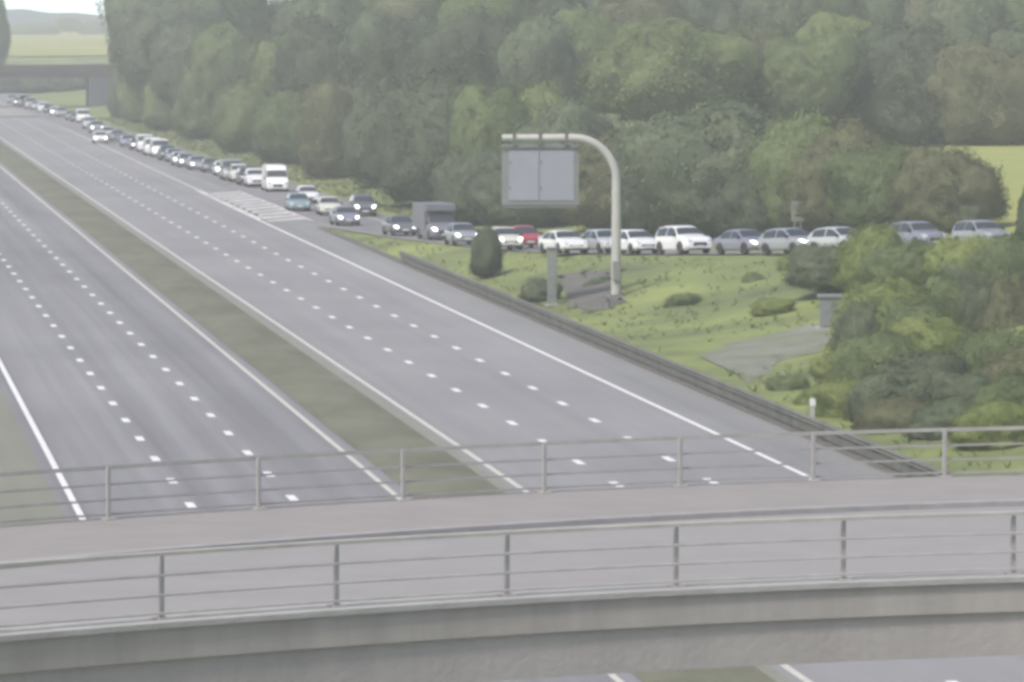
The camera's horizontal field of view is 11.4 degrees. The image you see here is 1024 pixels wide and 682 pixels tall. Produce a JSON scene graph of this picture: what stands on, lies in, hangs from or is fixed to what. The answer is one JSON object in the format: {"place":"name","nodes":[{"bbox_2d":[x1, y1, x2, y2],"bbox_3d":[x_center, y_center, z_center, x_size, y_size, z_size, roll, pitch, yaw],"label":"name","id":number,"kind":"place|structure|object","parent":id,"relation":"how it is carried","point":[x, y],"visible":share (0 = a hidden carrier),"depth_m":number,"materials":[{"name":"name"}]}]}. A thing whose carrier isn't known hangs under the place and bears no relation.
{"place":"outdoors","nodes":[
{"label":"outdoors","id":0,"kind":"place"},
{"bbox_2d":[5,9,106,31],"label":"hill","id":1,"kind":"structure","parent":0,"point":[18,16],"depth_m":2802.94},
{"bbox_2d":[8,33,109,55],"bbox_3d":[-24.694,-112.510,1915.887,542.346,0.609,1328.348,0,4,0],"label":"crop field","id":2,"kind":"structure","parent":0,"point":[65,44],"depth_m":1568.71,"materials":[{"name":"plant"}]},
{"bbox_2d":[3,0,284,15],"label":"sky","id":3,"kind":"structure","parent":0,"point":[49,6],"materials":[{"name":"white"}]},
{"bbox_2d":[73,131,333,227],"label":"road","id":4,"kind":"structure","parent":0,"point":[199,183],"depth_m":475.21,"materials":[{"name":"grey asphalt"}]},
{"bbox_2d":[195,190,304,221],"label":"road marking","id":5,"kind":"object","parent":4,"relation":"on","point":[235,206],"visible":1,"depth_m":433.32,"materials":[{"name":"paint"}]},
{"bbox_2d":[97,116,412,216],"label":"grass","id":6,"kind":"structure","parent":0,"point":[170,140],"depth_m":569.04,"materials":[{"name":"green plant"}]},
{"bbox_2d":[0,163,641,681],"bbox_3d":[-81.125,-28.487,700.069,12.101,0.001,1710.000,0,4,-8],"label":"road","id":7,"kind":"structure","parent":0,"point":[76,415],"depth_m":219.67,"materials":[{"name":"grey asphalt"}]},
{"bbox_2d":[0,359,85,519],"bbox_3d":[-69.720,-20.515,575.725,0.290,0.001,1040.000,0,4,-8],"label":"road marking","id":8,"kind":"object","parent":7,"relation":"on","point":[71,497],"visible":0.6,"depth_m":195.59,"materials":[{"name":"paint"}]},
{"bbox_2d":[0,166,623,681],"bbox_3d":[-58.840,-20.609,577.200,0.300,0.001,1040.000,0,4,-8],"label":"road marking","id":9,"kind":"object","parent":7,"relation":"on","point":[392,492],"visible":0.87,"depth_m":232.01,"materials":[{"name":"paint"}]},
{"bbox_2d":[0,93,784,253],"bbox_3d":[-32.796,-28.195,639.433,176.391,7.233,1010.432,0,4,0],"label":"slip road","id":10,"kind":"structure","parent":0,"point":[367,225],"depth_m":462.00,"materials":[{"name":"grey asphalt"}]},
{"bbox_2d":[413,202,454,239],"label":"box van","id":11,"kind":"object","parent":10,"relation":"on","point":[431,220],"visible":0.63,"depth_m":360.37,"materials":[{"name":"paint"}]},
{"bbox_2d":[538,230,587,253],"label":"car","id":12,"kind":"object","parent":10,"relation":"on","point":[566,241],"visible":0.94,"depth_m":316.30,"materials":[{"name":"white paint"}]},
{"bbox_2d":[610,229,657,253],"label":"car","id":13,"kind":"object","parent":10,"relation":"on","point":[636,241],"visible":0.83,"depth_m":309.51,"materials":[{"name":"white paint"}]},
{"bbox_2d":[655,225,711,253],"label":"car","id":14,"kind":"object","parent":10,"relation":"on","point":[683,239],"visible":1,"depth_m":305.35,"materials":[{"name":"white paint"}]},
{"bbox_2d":[713,229,771,253],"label":"car","id":15,"kind":"object","parent":10,"relation":"on","point":[744,241],"visible":0.76,"depth_m":297.85,"materials":[{"name":"silver paint"}]},
{"bbox_2d":[758,228,808,254],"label":"car","id":16,"kind":"object","parent":10,"relation":"on","point":[776,239],"visible":0.77,"depth_m":291.05,"materials":[{"name":"silver metal"}]},
{"bbox_2d":[889,221,947,244],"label":"car","id":17,"kind":"object","parent":10,"relation":"on","point":[923,230],"visible":0.39,"depth_m":305.37,"materials":[{"name":"silver paint"}]},
{"bbox_2d":[952,220,1010,242],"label":"car","id":18,"kind":"object","parent":10,"relation":"on","point":[973,227],"visible":0.41,"depth_m":311.27,"materials":[{"name":"silver metal"}]},
{"bbox_2d":[0,117,1023,681],"bbox_3d":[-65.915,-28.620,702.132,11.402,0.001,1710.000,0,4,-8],"label":"road","id":19,"kind":"structure","parent":0,"point":[216,251],"depth_m":241.76,"materials":[{"name":"grey asphalt"}]},
{"bbox_2d":[0,137,812,681],"bbox_3d":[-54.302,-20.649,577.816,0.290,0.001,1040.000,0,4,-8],"label":"road marking","id":20,"kind":"object","parent":19,"relation":"on","point":[786,667],"visible":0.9,"depth_m":232.97,"materials":[{"name":"paint"}]},
{"bbox_2d":[203,194,810,478],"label":"road marking","id":21,"kind":"object","parent":19,"relation":"on","point":[694,423],"visible":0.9,"depth_m":239.61,"materials":[{"name":"paint"}]},
{"bbox_2d":[261,219,894,479],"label":"hard shoulder","id":22,"kind":"object","parent":19,"relation":"attached to","point":[717,415],"visible":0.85,"depth_m":236.39},
{"bbox_2d":[1,32,1023,681],"bbox_3d":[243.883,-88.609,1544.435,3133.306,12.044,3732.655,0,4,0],"label":"ground","id":23,"kind":"structure","parent":0,"point":[687,348],"depth_m":279.68,"materials":[{"name":"green plant"}]},
{"bbox_2d":[0,389,65,525],"bbox_3d":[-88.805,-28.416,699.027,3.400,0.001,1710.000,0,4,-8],"label":"grass verge","id":24,"kind":"structure","parent":23,"relation":"on","point":[16,454],"depth_m":179.44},
{"bbox_2d":[0,64,110,106],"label":"overbridge","id":25,"kind":"object","parent":23,"relation":"on","point":[96,76],"visible":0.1,"depth_m":886.67,"materials":[{"name":"concrete"}]},
{"bbox_2d":[113,71,144,123],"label":"tree","id":26,"kind":"object","parent":23,"relation":"on","point":[130,110],"visible":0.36,"depth_m":754.62,"materials":[{"name":"green plant"}]},
{"bbox_2d":[138,76,173,130],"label":"tree","id":27,"kind":"object","parent":23,"relation":"on","point":[153,116],"visible":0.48,"depth_m":707.20,"materials":[{"name":"green plant"}]},
{"bbox_2d":[93,0,238,94],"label":"tree","id":28,"kind":"object","parent":23,"relation":"on","point":[131,24],"visible":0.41,"depth_m":720.85,"materials":[{"name":"green plant"}]},
{"bbox_2d":[143,15,212,107],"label":"tree","id":29,"kind":"object","parent":23,"relation":"on","point":[169,46],"visible":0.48,"depth_m":696.07,"materials":[{"name":"green plant"}]},
{"bbox_2d":[165,66,217,140],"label":"tree","id":30,"kind":"object","parent":23,"relation":"on","point":[188,117],"visible":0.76,"depth_m":655.95,"materials":[{"name":"green plant"}]},
{"bbox_2d":[180,14,260,101],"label":"tree","id":31,"kind":"object","parent":23,"relation":"on","point":[222,50],"visible":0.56,"depth_m":655.81,"materials":[{"name":"green plant"}]},
{"bbox_2d":[206,75,270,153],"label":"tree","id":32,"kind":"object","parent":23,"relation":"on","point":[233,114],"visible":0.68,"depth_m":593.80,"materials":[{"name":"green plant"}]},
{"bbox_2d":[225,0,275,44],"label":"tree","id":33,"kind":"object","parent":23,"relation":"on","point":[253,16],"visible":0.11,"depth_m":728.02,"materials":[{"name":"green plant"}]},
{"bbox_2d":[245,31,280,99],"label":"tree","id":34,"kind":"object","parent":23,"relation":"on","point":[260,69],"visible":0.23,"depth_m":596.39,"materials":[{"name":"green plant"}]},
{"bbox_2d":[248,81,307,165],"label":"tree","id":35,"kind":"object","parent":23,"relation":"on","point":[277,120],"visible":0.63,"depth_m":547.70,"materials":[{"name":"green plant"}]},
{"bbox_2d":[264,2,349,97],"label":"tree","id":36,"kind":"object","parent":23,"relation":"on","point":[304,52],"visible":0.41,"depth_m":556.14,"materials":[{"name":"green plant"}]},
{"bbox_2d":[266,0,372,41],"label":"tree","id":37,"kind":"object","parent":23,"relation":"on","point":[336,12],"visible":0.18,"depth_m":620.00,"materials":[{"name":"green plant"}]},
{"bbox_2d":[292,73,363,179],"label":"tree","id":38,"kind":"object","parent":23,"relation":"on","point":[325,104],"visible":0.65,"depth_m":501.11,"materials":[{"name":"green plant"}]},
{"bbox_2d":[335,68,402,188],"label":"tree","id":39,"kind":"object","parent":23,"relation":"on","point":[366,88],"visible":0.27,"depth_m":473.98,"materials":[{"name":"green plant"}]},
{"bbox_2d":[331,0,439,87],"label":"tree","id":40,"kind":"object","parent":23,"relation":"on","point":[376,43],"visible":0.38,"depth_m":524.63,"materials":[{"name":"green plant"}]},
{"bbox_2d":[0,142,775,681],"bbox_3d":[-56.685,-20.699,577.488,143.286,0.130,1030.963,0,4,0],"label":"median grass","id":41,"kind":"structure","parent":23,"relation":"on","point":[354,418],"depth_m":232.55,"materials":[{"name":"green plant"}]},
{"bbox_2d":[358,0,431,24],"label":"tree","id":42,"kind":"object","parent":23,"relation":"on","point":[402,7],"visible":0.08,"depth_m":623.22,"materials":[{"name":"green plant"}]},
{"bbox_2d":[346,63,502,207],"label":"tree","id":43,"kind":"object","parent":23,"relation":"on","point":[403,134],"visible":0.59,"depth_m":429.10,"materials":[{"name":"green plant"}]},
{"bbox_2d":[395,0,517,91],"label":"tree","id":44,"kind":"object","parent":23,"relation":"on","point":[465,43],"visible":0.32,"depth_m":514.60,"materials":[{"name":"green plant"}]},
{"bbox_2d":[417,142,502,225],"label":"tree","id":45,"kind":"object","parent":23,"relation":"on","point":[449,176],"visible":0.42,"depth_m":391.98,"materials":[{"name":"green plant"}]},
{"bbox_2d":[429,0,541,32],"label":"tree","id":46,"kind":"object","parent":23,"relation":"on","point":[515,9],"visible":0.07,"depth_m":553.40,"materials":[{"name":"green plant"}]},
{"bbox_2d":[468,224,503,278],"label":"shrub","id":47,"kind":"object","parent":23,"relation":"on","point":[486,254],"visible":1,"depth_m":312.52,"materials":[{"name":"green plant"}]},
{"bbox_2d":[440,69,532,155],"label":"tree","id":48,"kind":"object","parent":23,"relation":"on","point":[481,117],"visible":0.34,"depth_m":408.36,"materials":[{"name":"green plant"}]},
{"bbox_2d":[0,474,1023,681],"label":"road bridge","id":49,"kind":"structure","parent":23,"relation":"on","point":[490,637],"depth_m":82.57,"materials":[{"name":"concrete"}]},
{"bbox_2d":[0,426,1023,522],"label":"bridge railing","id":50,"kind":"object","parent":49,"relation":"on","point":[544,474],"visible":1,"depth_m":96.62,"materials":[{"name":"grey metal"}]},
{"bbox_2d":[0,511,1023,627],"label":"bridge railing","id":51,"kind":"object","parent":49,"relation":"on","point":[507,572],"visible":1,"depth_m":80.03,"materials":[{"name":"grey metal"}]},
{"bbox_2d":[457,161,577,227],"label":"tree","id":52,"kind":"object","parent":23,"relation":"on","point":[485,193],"visible":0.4,"depth_m":383.03,"materials":[{"name":"green plant"}]},
{"bbox_2d":[490,5,586,102],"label":"tree","id":53,"kind":"object","parent":23,"relation":"on","point":[541,45],"visible":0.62,"depth_m":506.18,"materials":[{"name":"green plant"}]},
{"bbox_2d":[515,72,574,119],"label":"tree","id":54,"kind":"object","parent":23,"relation":"on","point":[538,92],"visible":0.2,"depth_m":417.40,"materials":[{"name":"green plant"}]},
{"bbox_2d":[497,93,622,154],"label":"tree","id":55,"kind":"object","parent":23,"relation":"on","point":[570,118],"visible":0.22,"depth_m":392.56,"materials":[{"name":"green plant"}]},
{"bbox_2d":[502,134,623,295],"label":"overhead sign","id":56,"kind":"object","parent":23,"relation":"on","point":[540,175],"visible":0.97,"depth_m":285.18,"materials":[{"name":"grey metal"}]},
{"bbox_2d":[509,150,538,200],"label":"sign panel","id":57,"kind":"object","parent":56,"relation":"in","point":[523,164],"depth_m":285.23,"materials":[{"name":"metal"}]},
{"bbox_2d":[540,150,573,200],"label":"sign panel","id":58,"kind":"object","parent":56,"relation":"in","point":[556,166],"depth_m":285.23,"materials":[{"name":"metal"}]},
{"bbox_2d":[549,2,627,116],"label":"tree","id":59,"kind":"object","parent":23,"relation":"on","point":[589,26],"visible":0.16,"depth_m":515.29,"materials":[{"name":"green plant"}]},
{"bbox_2d":[557,267,626,312],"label":"soil patch","id":60,"kind":"object","parent":23,"relation":"on","point":[595,295],"visible":0.91,"depth_m":289.60,"materials":[{"name":"grey concrete"}]},
{"bbox_2d":[550,119,660,231],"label":"tree","id":61,"kind":"object","parent":23,"relation":"on","point":[595,192],"visible":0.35,"depth_m":369.46,"materials":[{"name":"green plant"}]},
{"bbox_2d":[319,227,908,476],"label":"verge","id":62,"kind":"structure","parent":23,"relation":"on","point":[864,458],"depth_m":239.61,"materials":[{"name":"grey concrete"}]},
{"bbox_2d":[602,116,674,235],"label":"tree","id":63,"kind":"object","parent":23,"relation":"on","point":[631,222],"visible":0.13,"depth_m":357.10,"materials":[{"name":"green plant"}]},
{"bbox_2d":[595,0,712,31],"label":"tree","id":64,"kind":"object","parent":23,"relation":"on","point":[626,11],"visible":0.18,"depth_m":555.33,"materials":[{"name":"green plant"}]},
{"bbox_2d":[568,13,771,126],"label":"tree","id":65,"kind":"object","parent":23,"relation":"on","point":[646,73],"visible":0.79,"depth_m":473.96,"materials":[{"name":"green plant"}]},
{"bbox_2d":[400,251,955,476],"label":"safety barrier","id":66,"kind":"object","parent":23,"relation":"on","point":[509,300],"visible":0.9,"depth_m":225.23,"materials":[{"name":"metal"}]},
{"bbox_2d":[349,234,1023,474],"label":"grass","id":67,"kind":"structure","parent":23,"relation":"on","point":[751,326],"depth_m":272.28,"materials":[{"name":"green plant"}]},
{"bbox_2d":[606,87,788,238],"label":"tree","id":68,"kind":"object","parent":23,"relation":"on","point":[674,171],"visible":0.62,"depth_m":345.36,"materials":[{"name":"green plant"}]},
{"bbox_2d":[672,0,742,34],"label":"tree","id":69,"kind":"object","parent":23,"relation":"on","point":[713,12],"visible":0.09,"depth_m":593.33,"materials":[{"name":"green plant"}]},
{"bbox_2d":[716,15,788,118],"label":"tree","id":70,"kind":"object","parent":23,"relation":"on","point":[757,33],"visible":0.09,"depth_m":486.17,"materials":[{"name":"green plant"}]},
{"bbox_2d":[706,159,810,235],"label":"tree","id":71,"kind":"object","parent":23,"relation":"on","point":[731,201],"visible":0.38,"depth_m":337.80,"materials":[{"name":"green plant"}]},
{"bbox_2d":[748,297,797,316],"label":"shrub","id":72,"kind":"object","parent":23,"relation":"on","point":[764,306],"visible":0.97,"depth_m":261.58,"materials":[{"name":"green plant"}]},
{"bbox_2d":[734,102,846,232],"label":"tree","id":73,"kind":"object","parent":23,"relation":"on","point":[770,156],"visible":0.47,"depth_m":336.95,"materials":[{"name":"green plant"}]},
{"bbox_2d":[730,0,871,41],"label":"tree","id":74,"kind":"object","parent":23,"relation":"on","point":[781,15],"visible":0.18,"depth_m":554.94,"materials":[{"name":"green plant"}]},
{"bbox_2d":[753,24,867,122],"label":"tree","id":75,"kind":"object","parent":23,"relation":"on","point":[815,70],"visible":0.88,"depth_m":476.65,"materials":[{"name":"green plant"}]},
{"bbox_2d":[780,238,842,293],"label":"shrub","id":76,"kind":"object","parent":23,"relation":"on","point":[810,266],"visible":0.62,"depth_m":265.09,"materials":[{"name":"green plant"}]},
{"bbox_2d":[807,375,860,417],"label":"shrub","id":77,"kind":"object","parent":23,"relation":"on","point":[826,397],"visible":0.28,"depth_m":207.62,"materials":[{"name":"green plant"}]},
{"bbox_2d":[772,112,901,233],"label":"tree","id":78,"kind":"object","parent":23,"relation":"on","point":[805,185],"visible":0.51,"depth_m":333.39,"materials":[{"name":"green plant"}]},
{"bbox_2d":[785,0,891,116],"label":"tree","id":79,"kind":"object","parent":23,"relation":"on","point":[826,20],"visible":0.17,"depth_m":498.25,"materials":[{"name":"green plant"}]},
{"bbox_2d":[830,294,882,349],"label":"shrub","id":80,"kind":"object","parent":23,"relation":"on","point":[852,322],"visible":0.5,"depth_m":235.69,"materials":[{"name":"green plant"}]},
{"bbox_2d":[827,218,905,293],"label":"shrub","id":81,"kind":"object","parent":23,"relation":"on","point":[859,240],"visible":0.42,"depth_m":261.16,"materials":[{"name":"green plant"}]},
{"bbox_2d":[823,327,928,381],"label":"shrub","id":82,"kind":"object","parent":23,"relation":"on","point":[847,358],"visible":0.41,"depth_m":219.70,"materials":[{"name":"green plant"}]},
{"bbox_2d":[820,270,944,351],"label":"shrub","id":83,"kind":"object","parent":23,"relation":"on","point":[883,292],"visible":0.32,"depth_m":237.08,"materials":[{"name":"green plant"}]},
{"bbox_2d":[815,138,953,228],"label":"tree","id":84,"kind":"object","parent":23,"relation":"on","point":[856,196],"visible":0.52,"depth_m":327.60,"materials":[{"name":"green plant"}]},
{"bbox_2d":[855,0,913,31],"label":"tree","id":85,"kind":"object","parent":23,"relation":"on","point":[894,11],"visible":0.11,"depth_m":594.64,"materials":[{"name":"green plant"}]},
{"bbox_2d":[846,392,931,434],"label":"shrub","id":86,"kind":"object","parent":23,"relation":"on","point":[891,412],"visible":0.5,"depth_m":199.38,"materials":[{"name":"green plant"}]},
{"bbox_2d":[857,237,935,287],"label":"shrub","id":87,"kind":"object","parent":23,"relation":"on","point":[892,260],"visible":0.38,"depth_m":257.11,"materials":[{"name":"green plant"}]},
{"bbox_2d":[830,14,982,146],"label":"tree","id":88,"kind":"object","parent":23,"relation":"on","point":[897,61],"visible":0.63,"depth_m":479.41,"materials":[{"name":"green plant"}]},
{"bbox_2d":[838,344,976,420],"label":"shrub","id":89,"kind":"object","parent":23,"relation":"on","point":[900,376],"visible":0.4,"depth_m":204.43,"materials":[{"name":"green plant"}]},
{"bbox_2d":[878,292,955,331],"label":"shrub","id":90,"kind":"object","parent":23,"relation":"on","point":[931,308],"visible":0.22,"depth_m":230.17,"materials":[{"name":"green plant"}]},
{"bbox_2d":[881,305,976,355],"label":"shrub","id":91,"kind":"object","parent":23,"relation":"on","point":[938,333],"visible":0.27,"depth_m":221.53,"materials":[{"name":"green plant"}]},
{"bbox_2d":[901,394,974,440],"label":"shrub","id":92,"kind":"object","parent":23,"relation":"on","point":[937,414],"visible":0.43,"depth_m":195.61,"materials":[{"name":"green plant"}]},
{"bbox_2d":[919,267,967,320],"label":"shrub","id":93,"kind":"object","parent":23,"relation":"on","point":[951,289],"visible":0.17,"depth_m":239.50,"materials":[{"name":"green plant"}]},
{"bbox_2d":[882,140,1015,233],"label":"tree","id":94,"kind":"object","parent":23,"relation":"on","point":[934,188],"visible":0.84,"depth_m":323.72,"materials":[{"name":"green plant"}]},
{"bbox_2d":[909,228,992,279],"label":"shrub","id":95,"kind":"object","parent":23,"relation":"on","point":[952,252],"visible":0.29,"depth_m":255.05,"materials":[{"name":"green plant"}]},
{"bbox_2d":[905,0,1013,45],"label":"tree","id":96,"kind":"object","parent":23,"relation":"on","point":[964,19],"visible":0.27,"depth_m":554.83,"materials":[{"name":"green plant"}]},
{"bbox_2d":[922,363,1001,402],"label":"shrub","id":97,"kind":"object","parent":23,"relation":"on","point":[959,384],"visible":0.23,"depth_m":199.90,"materials":[{"name":"green plant"}]},
{"bbox_2d":[917,30,1023,145],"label":"tree","id":98,"kind":"object","parent":23,"relation":"on","point":[978,87],"visible":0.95,"depth_m":477.47,"materials":[{"name":"green plant"}]},
{"bbox_2d":[953,279,993,330],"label":"shrub","id":99,"kind":"object","parent":23,"relation":"on","point":[970,308],"visible":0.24,"depth_m":235.15,"materials":[{"name":"green plant"}]},
{"bbox_2d":[944,395,1023,451],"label":"shrub","id":100,"kind":"object","parent":23,"relation":"on","point":[1000,413],"visible":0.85,"depth_m":189.45,"materials":[{"name":"green plant"}]},
{"bbox_2d":[949,320,1023,373],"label":"shrub","id":101,"kind":"object","parent":23,"relation":"on","point":[981,345],"visible":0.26,"depth_m":213.20,"materials":[{"name":"green plant"}]},
{"bbox_2d":[960,230,1023,286],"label":"shrub","id":102,"kind":"object","parent":23,"relation":"on","point":[999,254],"visible":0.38,"depth_m":252.71,"materials":[{"name":"green plant"}]},
{"bbox_2d":[968,369,1023,409],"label":"shrub","id":103,"kind":"object","parent":23,"relation":"on","point":[1010,386],"visible":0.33,"depth_m":195.52,"materials":[{"name":"green plant"}]},
{"bbox_2d":[971,338,1023,382],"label":"shrub","id":104,"kind":"object","parent":23,"relation":"on","point":[1012,358],"visible":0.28,"depth_m":203.70,"materials":[{"name":"green plant"}]},
{"bbox_2d":[976,12,1023,144],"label":"tree","id":105,"kind":"object","parent":23,"relation":"on","point":[1014,36],"visible":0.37,"depth_m":484.13,"materials":[{"name":"green plant"}]},
{"bbox_2d":[977,265,1023,331],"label":"shrub","id":106,"kind":"object","parent":23,"relation":"on","point":[1005,304],"visible":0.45,"depth_m":233.45,"materials":[{"name":"green plant"}]},
{"bbox_2d":[699,324,834,381],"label":"track","id":107,"kind":"structure","parent":0,"point":[750,357],"depth_m":242.62,"materials":[{"name":"grey gravel"}]},
{"bbox_2d":[936,143,1023,237],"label":"meadow","id":108,"kind":"structure","parent":0,"point":[1009,158],"depth_m":417.06,"materials":[{"name":"green plant"}]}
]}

